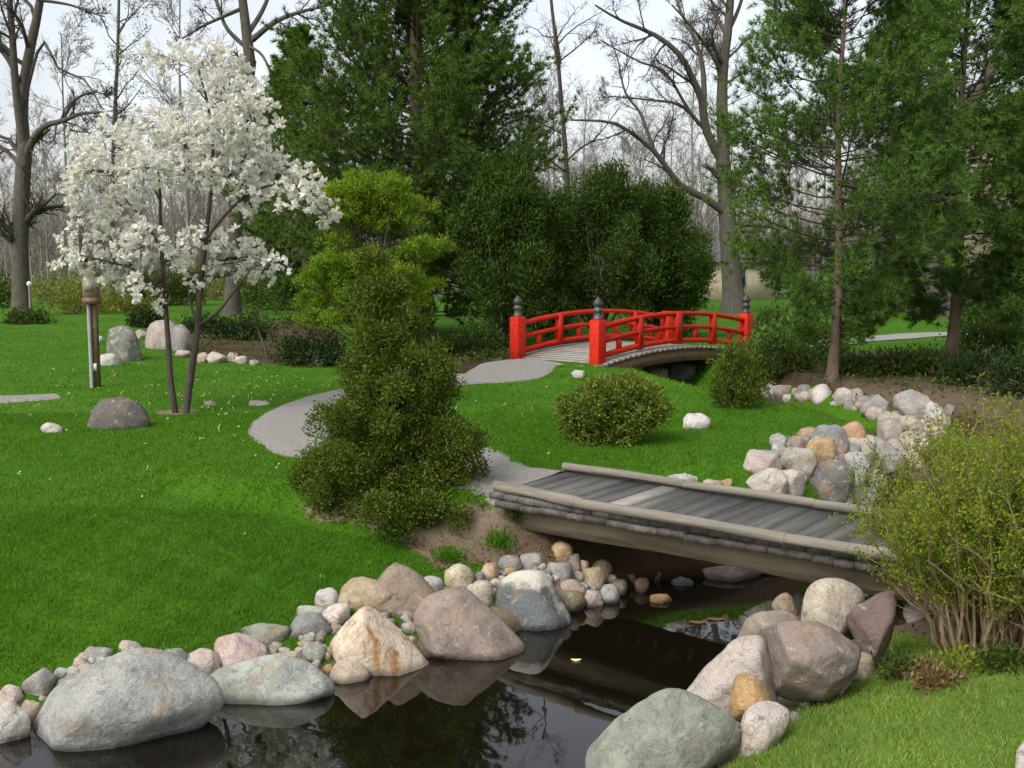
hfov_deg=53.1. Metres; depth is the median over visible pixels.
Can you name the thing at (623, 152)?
woodland tree
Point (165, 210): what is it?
woodland tree
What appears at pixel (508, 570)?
pebble
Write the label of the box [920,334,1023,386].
bush
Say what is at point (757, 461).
rock
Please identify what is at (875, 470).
rock
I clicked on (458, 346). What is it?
bush
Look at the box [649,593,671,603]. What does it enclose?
rock
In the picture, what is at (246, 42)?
bare tree
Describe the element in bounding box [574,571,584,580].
rock
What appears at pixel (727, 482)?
rock
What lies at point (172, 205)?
woodland tree
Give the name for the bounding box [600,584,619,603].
rock
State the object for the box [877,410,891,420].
rock
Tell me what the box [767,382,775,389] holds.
rock
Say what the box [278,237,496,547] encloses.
juniper
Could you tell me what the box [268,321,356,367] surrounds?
bush
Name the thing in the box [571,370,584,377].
rock
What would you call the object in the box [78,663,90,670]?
pebble
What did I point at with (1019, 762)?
rock
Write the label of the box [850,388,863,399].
rock
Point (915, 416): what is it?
rock
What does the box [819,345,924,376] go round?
bush
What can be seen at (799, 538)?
plank bridge
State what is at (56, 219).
woodland tree
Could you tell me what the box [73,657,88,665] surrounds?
pebble
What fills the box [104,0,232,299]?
woodland tree
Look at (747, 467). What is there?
rock
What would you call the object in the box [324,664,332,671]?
pebble
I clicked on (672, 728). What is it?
boulder
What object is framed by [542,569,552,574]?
pebble
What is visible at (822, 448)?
rock
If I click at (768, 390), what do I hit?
rock
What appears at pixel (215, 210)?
woodland tree
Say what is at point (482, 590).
rock
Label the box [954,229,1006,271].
woodland tree
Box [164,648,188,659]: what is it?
rock
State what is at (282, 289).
pine tree
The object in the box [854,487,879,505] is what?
rock
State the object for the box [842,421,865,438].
rock
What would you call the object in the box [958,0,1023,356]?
pine tree
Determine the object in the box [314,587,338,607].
rock
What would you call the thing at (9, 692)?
rock
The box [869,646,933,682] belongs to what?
weed clump
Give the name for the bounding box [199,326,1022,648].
leaf litter
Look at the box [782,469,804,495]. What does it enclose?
rock
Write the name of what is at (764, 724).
rock
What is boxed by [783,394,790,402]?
rock
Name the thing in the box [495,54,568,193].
woodland tree
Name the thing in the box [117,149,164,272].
woodland tree
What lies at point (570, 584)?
rock
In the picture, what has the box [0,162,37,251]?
woodland tree
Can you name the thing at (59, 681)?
pebble
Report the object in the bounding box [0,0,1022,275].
sky
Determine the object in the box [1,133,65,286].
woodland tree
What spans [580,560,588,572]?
rock
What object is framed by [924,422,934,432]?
rock
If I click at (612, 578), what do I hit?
rock
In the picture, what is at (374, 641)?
boulder
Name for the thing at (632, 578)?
rock
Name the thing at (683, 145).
woodland tree
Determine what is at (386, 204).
golden cypress
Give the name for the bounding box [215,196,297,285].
woodland tree
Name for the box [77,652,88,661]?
pebble
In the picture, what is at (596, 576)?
rock
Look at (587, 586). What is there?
pebble
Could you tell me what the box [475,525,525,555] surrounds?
grass tuft
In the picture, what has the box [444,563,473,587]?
rock
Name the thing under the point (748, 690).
rock
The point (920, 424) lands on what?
rock
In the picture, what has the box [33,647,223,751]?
boulder
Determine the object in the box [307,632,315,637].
pebble
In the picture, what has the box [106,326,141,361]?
boulder
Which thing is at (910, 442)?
rock
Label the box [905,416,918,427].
rock
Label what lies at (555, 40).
bare tree
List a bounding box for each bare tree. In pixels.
[0,0,162,311]
[77,0,153,305]
[157,0,328,314]
[511,0,635,299]
[532,0,776,313]
[837,5,983,312]
[868,3,1013,316]
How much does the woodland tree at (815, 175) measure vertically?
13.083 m
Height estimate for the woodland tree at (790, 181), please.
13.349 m
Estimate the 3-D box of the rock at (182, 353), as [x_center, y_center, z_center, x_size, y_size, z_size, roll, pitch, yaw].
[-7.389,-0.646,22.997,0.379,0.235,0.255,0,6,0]
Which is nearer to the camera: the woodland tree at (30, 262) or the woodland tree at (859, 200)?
the woodland tree at (859, 200)
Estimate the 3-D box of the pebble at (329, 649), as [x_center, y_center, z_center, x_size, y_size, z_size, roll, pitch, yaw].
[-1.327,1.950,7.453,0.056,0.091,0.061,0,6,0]
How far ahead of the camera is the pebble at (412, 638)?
7.76 m
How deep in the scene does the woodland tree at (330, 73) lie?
64.61 m
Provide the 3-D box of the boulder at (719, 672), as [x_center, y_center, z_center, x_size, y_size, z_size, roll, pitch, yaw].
[1.315,1.796,6.131,0.544,0.591,0.406,3,7,25]
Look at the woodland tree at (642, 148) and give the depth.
73.26 m
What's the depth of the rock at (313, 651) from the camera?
7.36 m
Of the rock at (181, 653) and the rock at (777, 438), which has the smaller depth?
the rock at (181, 653)
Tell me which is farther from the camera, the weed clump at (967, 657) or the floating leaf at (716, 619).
the floating leaf at (716, 619)
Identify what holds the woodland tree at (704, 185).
on the ground at (624, 562)
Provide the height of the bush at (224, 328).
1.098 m
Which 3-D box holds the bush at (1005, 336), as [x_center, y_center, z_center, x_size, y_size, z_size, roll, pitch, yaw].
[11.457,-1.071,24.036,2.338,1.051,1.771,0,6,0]
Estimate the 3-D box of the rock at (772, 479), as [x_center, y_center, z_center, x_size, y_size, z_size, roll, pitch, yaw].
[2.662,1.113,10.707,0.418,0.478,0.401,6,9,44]
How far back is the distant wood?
112.72 m
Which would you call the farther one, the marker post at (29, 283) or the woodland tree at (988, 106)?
the woodland tree at (988, 106)
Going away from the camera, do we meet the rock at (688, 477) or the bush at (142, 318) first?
the rock at (688, 477)
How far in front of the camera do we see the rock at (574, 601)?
8.70 m
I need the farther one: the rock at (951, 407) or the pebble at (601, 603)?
the rock at (951, 407)
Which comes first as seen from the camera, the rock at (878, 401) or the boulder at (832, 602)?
the boulder at (832, 602)
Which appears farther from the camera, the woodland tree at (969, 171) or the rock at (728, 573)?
the woodland tree at (969, 171)
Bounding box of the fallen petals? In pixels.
[0,362,548,575]
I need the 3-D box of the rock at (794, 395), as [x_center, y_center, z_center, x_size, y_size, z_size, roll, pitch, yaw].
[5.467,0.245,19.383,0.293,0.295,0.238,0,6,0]
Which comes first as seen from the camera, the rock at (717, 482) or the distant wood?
the rock at (717, 482)
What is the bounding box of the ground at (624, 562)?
[0,276,1023,767]
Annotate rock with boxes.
[0,684,23,705]
[0,700,30,742]
[21,668,55,695]
[21,699,42,716]
[40,422,62,432]
[84,646,113,663]
[100,353,121,365]
[135,329,145,339]
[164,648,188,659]
[175,350,190,357]
[188,648,220,674]
[197,352,207,362]
[205,401,216,405]
[206,352,227,362]
[214,633,267,665]
[227,352,238,360]
[235,356,248,363]
[241,623,290,645]
[249,360,259,364]
[249,400,269,405]
[273,651,308,661]
[289,612,331,637]
[296,605,325,615]
[302,641,324,661]
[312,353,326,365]
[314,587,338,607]
[322,603,349,624]
[329,660,369,683]
[337,576,392,610]
[424,576,442,591]
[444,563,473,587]
[470,580,492,606]
[474,571,485,581]
[481,562,499,580]
[497,555,522,570]
[520,552,544,569]
[546,562,572,582]
[551,540,572,561]
[560,579,585,595]
[562,590,586,612]
[569,553,580,571]
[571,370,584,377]
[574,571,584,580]
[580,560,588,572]
[583,566,605,590]
[584,589,602,607]
[592,559,612,574]
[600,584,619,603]
[608,574,617,583]
[612,579,626,595]
[628,573,635,582]
[634,577,648,592]
[643,366,668,377]
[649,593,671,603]
[655,572,661,581]
[667,473,698,481]
[669,361,696,382]
[671,576,692,585]
[702,479,722,484]
[702,565,761,581]
[721,478,732,485]
[729,673,769,722]
[738,701,789,756]
[743,449,781,473]
[744,464,749,471]
[746,468,788,493]
[762,384,769,397]
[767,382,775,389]
[769,433,786,447]
[771,443,785,455]
[772,385,791,401]
[772,592,796,615]
[780,447,817,480]
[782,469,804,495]
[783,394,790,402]
[786,435,805,447]
[793,389,798,401]
[796,427,814,435]
[797,384,809,393]
[798,391,807,403]
[801,434,810,443]
[807,389,811,400]
[807,437,836,461]
[808,458,854,502]
[810,424,849,452]
[811,384,831,404]
[830,401,837,405]
[834,387,851,404]
[836,669,857,696]
[837,448,845,460]
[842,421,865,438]
[843,398,854,409]
[844,451,869,477]
[846,497,852,503]
[848,437,856,442]
[849,442,859,451]
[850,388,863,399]
[852,651,875,681]
[854,402,861,408]
[854,438,875,467]
[854,473,865,488]
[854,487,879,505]
[855,395,868,402]
[860,394,889,415]
[865,406,882,420]
[865,435,876,446]
[867,473,886,489]
[869,460,881,473]
[874,436,901,474]
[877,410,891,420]
[877,418,904,440]
[887,438,902,443]
[888,464,907,486]
[889,411,901,418]
[893,389,930,415]
[896,443,906,451]
[898,416,907,429]
[898,430,918,444]
[902,448,921,463]
[903,602,924,622]
[905,414,919,419]
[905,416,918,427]
[905,440,916,449]
[908,420,925,433]
[908,460,922,469]
[916,438,934,453]
[919,412,929,422]
[924,401,944,421]
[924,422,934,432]
[931,426,945,438]
[934,414,950,427]
[944,404,955,414]
[1015,741,1023,767]
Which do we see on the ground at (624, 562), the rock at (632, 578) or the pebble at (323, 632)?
the pebble at (323, 632)
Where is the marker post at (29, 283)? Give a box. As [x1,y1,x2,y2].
[27,281,31,311]
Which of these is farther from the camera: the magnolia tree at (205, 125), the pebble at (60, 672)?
the magnolia tree at (205, 125)
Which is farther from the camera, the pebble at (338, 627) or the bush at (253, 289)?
the bush at (253, 289)
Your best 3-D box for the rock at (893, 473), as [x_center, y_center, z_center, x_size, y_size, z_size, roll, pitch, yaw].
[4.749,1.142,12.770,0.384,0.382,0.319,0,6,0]
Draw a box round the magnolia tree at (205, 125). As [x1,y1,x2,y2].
[45,35,342,413]
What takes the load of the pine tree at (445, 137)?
on the ground at (624, 562)
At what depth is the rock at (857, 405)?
18.00 m
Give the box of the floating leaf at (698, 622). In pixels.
[689,621,706,623]
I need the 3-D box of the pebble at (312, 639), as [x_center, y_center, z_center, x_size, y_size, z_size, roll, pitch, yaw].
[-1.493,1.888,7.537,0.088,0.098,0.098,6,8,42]
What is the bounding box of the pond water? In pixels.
[0,459,967,767]
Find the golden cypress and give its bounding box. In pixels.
[288,166,456,362]
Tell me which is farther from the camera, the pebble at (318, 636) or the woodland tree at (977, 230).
the woodland tree at (977, 230)
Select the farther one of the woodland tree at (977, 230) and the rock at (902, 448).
the woodland tree at (977, 230)
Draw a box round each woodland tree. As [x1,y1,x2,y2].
[0,93,81,293]
[0,113,56,264]
[0,132,90,280]
[0,136,65,283]
[0,160,37,286]
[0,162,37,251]
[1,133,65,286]
[3,4,112,296]
[55,152,131,287]
[56,132,121,255]
[58,108,177,269]
[61,110,151,262]
[78,120,157,286]
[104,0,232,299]
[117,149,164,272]
[123,144,199,272]
[124,98,229,288]
[142,172,193,248]
[145,77,225,270]
[175,37,258,228]
[191,130,231,286]
[197,85,294,263]
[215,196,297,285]
[220,82,294,285]
[307,32,353,206]
[489,41,570,190]
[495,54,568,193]
[524,107,562,190]
[525,65,596,232]
[542,76,607,195]
[552,128,598,218]
[568,123,622,289]
[569,83,688,249]
[575,136,628,290]
[611,117,650,187]
[615,126,646,249]
[623,15,763,237]
[631,83,716,227]
[636,165,660,188]
[661,145,700,231]
[669,0,776,225]
[674,135,718,235]
[690,138,744,237]
[697,157,759,236]
[716,22,822,237]
[736,171,774,243]
[750,148,856,291]
[755,151,826,284]
[763,153,827,243]
[775,147,833,279]
[785,96,884,285]
[802,86,881,258]
[804,165,855,246]
[821,57,898,269]
[827,111,923,254]
[944,67,1010,247]
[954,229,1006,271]
[967,11,1023,294]
[967,154,1022,259]
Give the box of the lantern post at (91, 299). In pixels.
[80,265,101,387]
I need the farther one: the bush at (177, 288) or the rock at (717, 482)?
the bush at (177, 288)
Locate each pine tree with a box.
[222,22,368,322]
[250,0,581,341]
[697,0,1001,382]
[833,0,1023,359]
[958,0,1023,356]
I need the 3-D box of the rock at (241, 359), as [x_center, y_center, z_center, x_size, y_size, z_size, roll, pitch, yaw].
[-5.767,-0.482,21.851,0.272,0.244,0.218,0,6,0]
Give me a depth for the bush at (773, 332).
22.86 m
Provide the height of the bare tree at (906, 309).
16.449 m
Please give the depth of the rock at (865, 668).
6.25 m
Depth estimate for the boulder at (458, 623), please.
7.69 m
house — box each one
[698,238,774,299]
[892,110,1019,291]
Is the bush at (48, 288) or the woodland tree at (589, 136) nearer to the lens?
the bush at (48, 288)
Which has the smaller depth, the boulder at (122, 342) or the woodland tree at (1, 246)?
the boulder at (122, 342)
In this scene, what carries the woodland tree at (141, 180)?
on the ground at (624, 562)
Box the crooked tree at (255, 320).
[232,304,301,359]
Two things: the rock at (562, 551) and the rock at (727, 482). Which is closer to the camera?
the rock at (562, 551)
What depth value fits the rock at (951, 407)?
16.42 m
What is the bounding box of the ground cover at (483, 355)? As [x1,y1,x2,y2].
[185,318,1023,435]
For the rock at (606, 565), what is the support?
on the ground at (624, 562)
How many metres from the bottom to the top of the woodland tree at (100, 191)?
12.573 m
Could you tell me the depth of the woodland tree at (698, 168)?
101.51 m
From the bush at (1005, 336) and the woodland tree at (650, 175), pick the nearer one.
the bush at (1005, 336)
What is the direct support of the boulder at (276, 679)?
on the ground at (624, 562)
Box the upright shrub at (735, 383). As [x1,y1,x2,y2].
[703,330,770,409]
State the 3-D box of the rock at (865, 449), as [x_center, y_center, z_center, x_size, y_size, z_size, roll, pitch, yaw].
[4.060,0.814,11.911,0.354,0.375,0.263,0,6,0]
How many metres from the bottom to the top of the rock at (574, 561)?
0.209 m
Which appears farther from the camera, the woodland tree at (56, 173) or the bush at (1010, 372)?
the woodland tree at (56, 173)
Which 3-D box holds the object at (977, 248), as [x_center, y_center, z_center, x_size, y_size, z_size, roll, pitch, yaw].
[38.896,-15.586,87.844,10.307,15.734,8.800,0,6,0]
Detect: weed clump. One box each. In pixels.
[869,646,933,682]
[896,650,967,693]
[929,640,989,678]
[972,632,1023,675]
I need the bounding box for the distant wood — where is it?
[0,151,885,283]
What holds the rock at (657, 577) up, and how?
on the ground at (624, 562)
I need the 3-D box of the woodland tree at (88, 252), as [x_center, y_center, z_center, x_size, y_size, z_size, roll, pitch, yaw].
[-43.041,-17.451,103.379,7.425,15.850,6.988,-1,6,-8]
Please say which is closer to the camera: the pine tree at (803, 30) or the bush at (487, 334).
the pine tree at (803, 30)
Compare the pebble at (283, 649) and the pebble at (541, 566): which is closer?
the pebble at (283, 649)
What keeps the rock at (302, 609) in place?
on the ground at (624, 562)
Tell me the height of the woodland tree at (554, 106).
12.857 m
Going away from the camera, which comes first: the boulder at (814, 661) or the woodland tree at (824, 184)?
the boulder at (814, 661)
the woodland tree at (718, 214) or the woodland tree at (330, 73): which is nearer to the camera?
the woodland tree at (330, 73)
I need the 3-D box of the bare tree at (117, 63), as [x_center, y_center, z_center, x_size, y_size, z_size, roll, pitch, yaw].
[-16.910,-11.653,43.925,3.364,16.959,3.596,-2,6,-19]
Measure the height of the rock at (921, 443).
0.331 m
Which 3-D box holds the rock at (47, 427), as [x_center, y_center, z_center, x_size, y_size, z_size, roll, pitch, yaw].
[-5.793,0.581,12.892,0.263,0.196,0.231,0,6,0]
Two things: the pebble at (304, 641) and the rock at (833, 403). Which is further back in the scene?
the rock at (833, 403)
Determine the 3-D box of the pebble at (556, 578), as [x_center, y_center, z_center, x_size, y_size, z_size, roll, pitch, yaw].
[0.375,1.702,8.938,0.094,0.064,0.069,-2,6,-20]
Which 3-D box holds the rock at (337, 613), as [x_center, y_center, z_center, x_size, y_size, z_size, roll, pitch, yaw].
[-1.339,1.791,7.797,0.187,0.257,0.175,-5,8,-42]
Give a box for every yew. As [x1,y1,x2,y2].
[445,141,580,348]
[516,151,673,341]
[622,174,719,337]
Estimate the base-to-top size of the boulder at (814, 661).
0.505 m
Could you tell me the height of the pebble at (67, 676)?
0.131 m
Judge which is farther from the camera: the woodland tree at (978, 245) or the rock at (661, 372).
the woodland tree at (978, 245)
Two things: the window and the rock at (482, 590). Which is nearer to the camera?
the rock at (482, 590)
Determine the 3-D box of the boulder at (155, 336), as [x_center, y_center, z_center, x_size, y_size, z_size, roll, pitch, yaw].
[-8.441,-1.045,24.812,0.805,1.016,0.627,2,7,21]
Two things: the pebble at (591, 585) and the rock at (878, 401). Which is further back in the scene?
the rock at (878, 401)
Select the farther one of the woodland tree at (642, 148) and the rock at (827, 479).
the woodland tree at (642, 148)
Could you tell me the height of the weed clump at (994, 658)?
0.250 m
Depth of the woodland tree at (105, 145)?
84.92 m
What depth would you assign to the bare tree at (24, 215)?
37.06 m
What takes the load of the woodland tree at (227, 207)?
on the ground at (624, 562)
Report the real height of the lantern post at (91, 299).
2.300 m
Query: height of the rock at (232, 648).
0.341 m
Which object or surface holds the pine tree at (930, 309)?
on the ground at (624, 562)
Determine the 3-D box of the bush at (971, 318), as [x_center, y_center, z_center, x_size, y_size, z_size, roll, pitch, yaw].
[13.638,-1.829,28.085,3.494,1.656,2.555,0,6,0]
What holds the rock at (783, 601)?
on the ground at (624, 562)
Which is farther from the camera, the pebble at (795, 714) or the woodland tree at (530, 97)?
the woodland tree at (530, 97)
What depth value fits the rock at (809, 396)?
18.94 m
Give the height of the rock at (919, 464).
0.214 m
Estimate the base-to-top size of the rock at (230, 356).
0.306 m
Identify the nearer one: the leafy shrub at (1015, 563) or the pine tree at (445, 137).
the leafy shrub at (1015, 563)
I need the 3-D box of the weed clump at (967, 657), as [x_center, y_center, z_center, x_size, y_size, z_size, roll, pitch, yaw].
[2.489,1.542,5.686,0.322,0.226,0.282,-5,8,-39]
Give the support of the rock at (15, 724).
on the ground at (624, 562)
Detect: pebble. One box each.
[53,667,66,676]
[55,678,63,686]
[64,673,74,679]
[66,665,79,673]
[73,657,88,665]
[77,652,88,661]
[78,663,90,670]
[118,640,141,650]
[269,646,277,652]
[276,642,282,651]
[279,647,289,652]
[295,647,302,653]
[301,639,312,646]
[304,634,314,641]
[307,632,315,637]
[312,659,320,667]
[315,633,324,642]
[317,630,326,637]
[324,651,330,660]
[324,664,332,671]
[326,646,331,654]
[331,623,341,630]
[400,614,411,621]
[401,622,415,633]
[403,611,413,618]
[407,636,416,641]
[490,578,498,585]
[503,567,516,574]
[538,563,545,569]
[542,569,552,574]
[546,573,553,583]
[553,575,559,581]
[580,582,589,589]
[586,581,597,589]
[597,600,604,605]
[790,711,801,720]
[799,701,810,707]
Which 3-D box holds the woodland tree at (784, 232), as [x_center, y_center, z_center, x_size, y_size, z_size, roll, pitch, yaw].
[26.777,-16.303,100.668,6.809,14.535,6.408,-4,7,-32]
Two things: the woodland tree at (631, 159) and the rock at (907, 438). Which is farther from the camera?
the woodland tree at (631, 159)
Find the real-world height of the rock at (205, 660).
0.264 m
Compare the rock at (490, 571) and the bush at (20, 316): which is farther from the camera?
the bush at (20, 316)
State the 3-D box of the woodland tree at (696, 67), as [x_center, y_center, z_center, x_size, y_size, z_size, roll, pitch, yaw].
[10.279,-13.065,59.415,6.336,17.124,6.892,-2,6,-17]
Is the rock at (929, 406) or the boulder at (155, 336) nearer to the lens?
the rock at (929, 406)
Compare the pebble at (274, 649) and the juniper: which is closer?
the pebble at (274, 649)
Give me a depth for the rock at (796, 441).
11.49 m
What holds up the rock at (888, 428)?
on the ground at (624, 562)
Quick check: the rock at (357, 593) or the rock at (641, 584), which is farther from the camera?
the rock at (641, 584)
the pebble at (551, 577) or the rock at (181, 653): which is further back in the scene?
the pebble at (551, 577)
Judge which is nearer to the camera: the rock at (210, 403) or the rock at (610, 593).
the rock at (610, 593)
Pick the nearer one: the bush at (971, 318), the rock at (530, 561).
the rock at (530, 561)
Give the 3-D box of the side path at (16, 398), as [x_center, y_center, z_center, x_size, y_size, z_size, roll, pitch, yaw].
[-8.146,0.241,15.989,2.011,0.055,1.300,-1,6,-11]
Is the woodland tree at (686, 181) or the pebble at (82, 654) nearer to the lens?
the pebble at (82, 654)
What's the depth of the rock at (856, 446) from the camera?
11.75 m
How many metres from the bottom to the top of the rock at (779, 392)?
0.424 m
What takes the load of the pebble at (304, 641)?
on the ground at (624, 562)
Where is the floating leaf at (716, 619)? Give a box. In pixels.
[708,618,724,620]
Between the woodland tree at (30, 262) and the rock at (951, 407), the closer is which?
the rock at (951, 407)
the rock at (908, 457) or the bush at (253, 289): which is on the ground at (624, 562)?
the bush at (253, 289)
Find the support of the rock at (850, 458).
on the ground at (624, 562)
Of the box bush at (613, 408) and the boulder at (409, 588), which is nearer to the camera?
the boulder at (409, 588)
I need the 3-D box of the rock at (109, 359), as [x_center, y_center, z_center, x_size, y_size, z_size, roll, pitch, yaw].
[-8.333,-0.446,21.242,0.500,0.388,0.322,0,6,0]
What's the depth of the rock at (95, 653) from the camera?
6.99 m
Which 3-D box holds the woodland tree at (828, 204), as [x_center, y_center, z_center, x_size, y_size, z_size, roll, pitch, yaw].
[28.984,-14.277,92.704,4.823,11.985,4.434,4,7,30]
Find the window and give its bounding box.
[740,265,746,287]
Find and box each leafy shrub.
[827,372,1023,658]
[926,455,1023,628]
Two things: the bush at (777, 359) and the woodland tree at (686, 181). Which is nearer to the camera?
the bush at (777, 359)
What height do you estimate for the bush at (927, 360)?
0.815 m
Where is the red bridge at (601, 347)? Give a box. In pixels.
[492,293,752,368]
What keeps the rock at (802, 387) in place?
on the ground at (624, 562)
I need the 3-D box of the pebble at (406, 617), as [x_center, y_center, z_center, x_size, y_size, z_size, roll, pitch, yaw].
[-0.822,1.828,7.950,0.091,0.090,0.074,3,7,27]
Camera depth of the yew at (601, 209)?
27.88 m
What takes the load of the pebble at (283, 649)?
on the ground at (624, 562)
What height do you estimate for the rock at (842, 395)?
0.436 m
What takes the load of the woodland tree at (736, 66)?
on the ground at (624, 562)
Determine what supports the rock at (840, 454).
on the ground at (624, 562)
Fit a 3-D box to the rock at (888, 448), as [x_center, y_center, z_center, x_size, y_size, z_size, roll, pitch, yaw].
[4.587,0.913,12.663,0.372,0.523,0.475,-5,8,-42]
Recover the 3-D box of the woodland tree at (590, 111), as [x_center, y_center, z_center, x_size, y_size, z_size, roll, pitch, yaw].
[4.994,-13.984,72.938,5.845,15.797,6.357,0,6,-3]
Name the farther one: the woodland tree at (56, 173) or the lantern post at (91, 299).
the woodland tree at (56, 173)
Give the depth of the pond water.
6.80 m
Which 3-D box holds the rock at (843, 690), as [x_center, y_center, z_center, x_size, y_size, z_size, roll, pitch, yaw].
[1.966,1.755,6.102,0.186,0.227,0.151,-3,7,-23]
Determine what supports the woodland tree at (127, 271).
on the ground at (624, 562)
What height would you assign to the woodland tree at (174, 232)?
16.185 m
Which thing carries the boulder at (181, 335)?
on the ground at (624, 562)
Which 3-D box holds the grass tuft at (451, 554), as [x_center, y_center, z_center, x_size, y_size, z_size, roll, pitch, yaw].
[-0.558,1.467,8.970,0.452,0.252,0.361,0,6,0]
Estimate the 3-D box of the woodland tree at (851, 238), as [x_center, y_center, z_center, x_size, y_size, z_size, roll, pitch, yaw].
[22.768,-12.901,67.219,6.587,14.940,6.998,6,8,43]
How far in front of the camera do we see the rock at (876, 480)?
11.67 m
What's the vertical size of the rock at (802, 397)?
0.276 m
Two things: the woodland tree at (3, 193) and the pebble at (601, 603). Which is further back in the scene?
the woodland tree at (3, 193)
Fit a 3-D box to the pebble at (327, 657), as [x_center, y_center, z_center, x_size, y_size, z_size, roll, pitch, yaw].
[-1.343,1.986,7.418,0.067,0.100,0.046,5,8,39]
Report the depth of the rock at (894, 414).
17.15 m
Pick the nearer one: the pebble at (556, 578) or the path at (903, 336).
the pebble at (556, 578)
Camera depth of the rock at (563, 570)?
8.95 m
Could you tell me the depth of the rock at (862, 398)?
17.99 m
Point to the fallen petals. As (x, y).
(193, 416)
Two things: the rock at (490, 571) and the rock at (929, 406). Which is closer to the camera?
the rock at (490, 571)
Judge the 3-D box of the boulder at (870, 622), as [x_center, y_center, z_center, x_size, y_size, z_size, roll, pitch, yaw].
[2.269,1.523,6.378,0.296,0.490,0.269,-2,6,-14]
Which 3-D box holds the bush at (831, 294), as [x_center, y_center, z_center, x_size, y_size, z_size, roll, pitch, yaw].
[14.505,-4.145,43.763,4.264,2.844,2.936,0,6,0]
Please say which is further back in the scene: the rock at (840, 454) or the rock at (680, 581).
the rock at (840, 454)
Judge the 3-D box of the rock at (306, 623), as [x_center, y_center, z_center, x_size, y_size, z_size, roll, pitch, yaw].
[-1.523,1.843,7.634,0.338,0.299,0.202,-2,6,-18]
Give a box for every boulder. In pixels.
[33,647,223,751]
[87,397,149,429]
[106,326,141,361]
[145,320,175,349]
[172,324,192,350]
[210,654,334,704]
[330,606,428,675]
[375,562,434,616]
[413,586,526,659]
[493,570,571,630]
[585,688,739,767]
[683,413,709,429]
[686,635,778,728]
[737,610,798,646]
[765,620,860,701]
[801,578,864,634]
[846,591,896,667]
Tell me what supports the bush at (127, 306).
on the ground at (624, 562)
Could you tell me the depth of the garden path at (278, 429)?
13.29 m
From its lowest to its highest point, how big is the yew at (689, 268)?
4.816 m
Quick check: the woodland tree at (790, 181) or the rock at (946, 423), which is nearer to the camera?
the rock at (946, 423)
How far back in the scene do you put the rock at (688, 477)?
10.50 m
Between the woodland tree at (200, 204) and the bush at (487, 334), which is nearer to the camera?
the bush at (487, 334)
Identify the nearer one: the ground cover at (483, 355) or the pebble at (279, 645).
the pebble at (279, 645)
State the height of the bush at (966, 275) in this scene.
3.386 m
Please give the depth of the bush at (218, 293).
54.63 m
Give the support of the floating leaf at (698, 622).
on the pond water
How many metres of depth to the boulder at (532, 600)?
8.33 m
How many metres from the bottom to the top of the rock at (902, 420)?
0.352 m
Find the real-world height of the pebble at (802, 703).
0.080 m
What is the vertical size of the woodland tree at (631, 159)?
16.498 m
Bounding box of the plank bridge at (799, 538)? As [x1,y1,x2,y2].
[489,462,975,606]
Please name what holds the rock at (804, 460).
on the ground at (624, 562)
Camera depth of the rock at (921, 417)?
16.56 m
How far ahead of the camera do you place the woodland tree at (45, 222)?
61.21 m
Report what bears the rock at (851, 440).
on the ground at (624, 562)
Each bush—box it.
[0,269,31,307]
[0,302,61,324]
[30,253,107,303]
[43,284,126,313]
[99,280,169,311]
[119,262,212,305]
[124,304,171,327]
[172,255,257,299]
[174,304,229,333]
[202,311,275,340]
[222,256,328,310]
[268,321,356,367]
[425,332,498,356]
[450,322,509,352]
[548,367,678,446]
[742,307,861,360]
[744,333,821,390]
[751,298,830,332]
[809,262,901,313]
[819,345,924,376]
[880,337,968,376]
[890,246,967,312]
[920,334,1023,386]
[938,294,1023,340]
[959,319,1023,357]
[961,244,1022,313]
[969,342,1023,396]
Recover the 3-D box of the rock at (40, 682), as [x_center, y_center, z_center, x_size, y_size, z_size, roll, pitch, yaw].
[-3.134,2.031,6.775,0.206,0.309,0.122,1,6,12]
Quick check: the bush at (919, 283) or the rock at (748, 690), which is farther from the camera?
the bush at (919, 283)
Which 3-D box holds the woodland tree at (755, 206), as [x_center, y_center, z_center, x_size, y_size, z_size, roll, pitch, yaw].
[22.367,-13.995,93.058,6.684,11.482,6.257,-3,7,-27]
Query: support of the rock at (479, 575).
on the ground at (624, 562)
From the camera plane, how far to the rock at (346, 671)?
7.22 m
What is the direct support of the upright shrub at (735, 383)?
on the ground at (624, 562)
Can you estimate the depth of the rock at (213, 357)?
21.95 m
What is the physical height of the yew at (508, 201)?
7.007 m
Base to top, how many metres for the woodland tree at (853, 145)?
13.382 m
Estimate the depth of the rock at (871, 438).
12.18 m
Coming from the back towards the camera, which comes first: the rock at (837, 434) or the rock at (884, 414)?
the rock at (884, 414)
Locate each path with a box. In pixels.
[0,394,59,402]
[248,358,563,505]
[806,332,966,347]
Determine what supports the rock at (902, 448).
on the ground at (624, 562)
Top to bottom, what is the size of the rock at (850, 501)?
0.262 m
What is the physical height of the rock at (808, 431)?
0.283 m
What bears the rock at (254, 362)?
on the ground at (624, 562)
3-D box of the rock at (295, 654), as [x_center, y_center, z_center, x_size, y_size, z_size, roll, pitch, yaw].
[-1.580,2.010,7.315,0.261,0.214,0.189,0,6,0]
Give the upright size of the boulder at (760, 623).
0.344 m
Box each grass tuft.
[424,539,473,565]
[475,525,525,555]
[496,508,526,530]

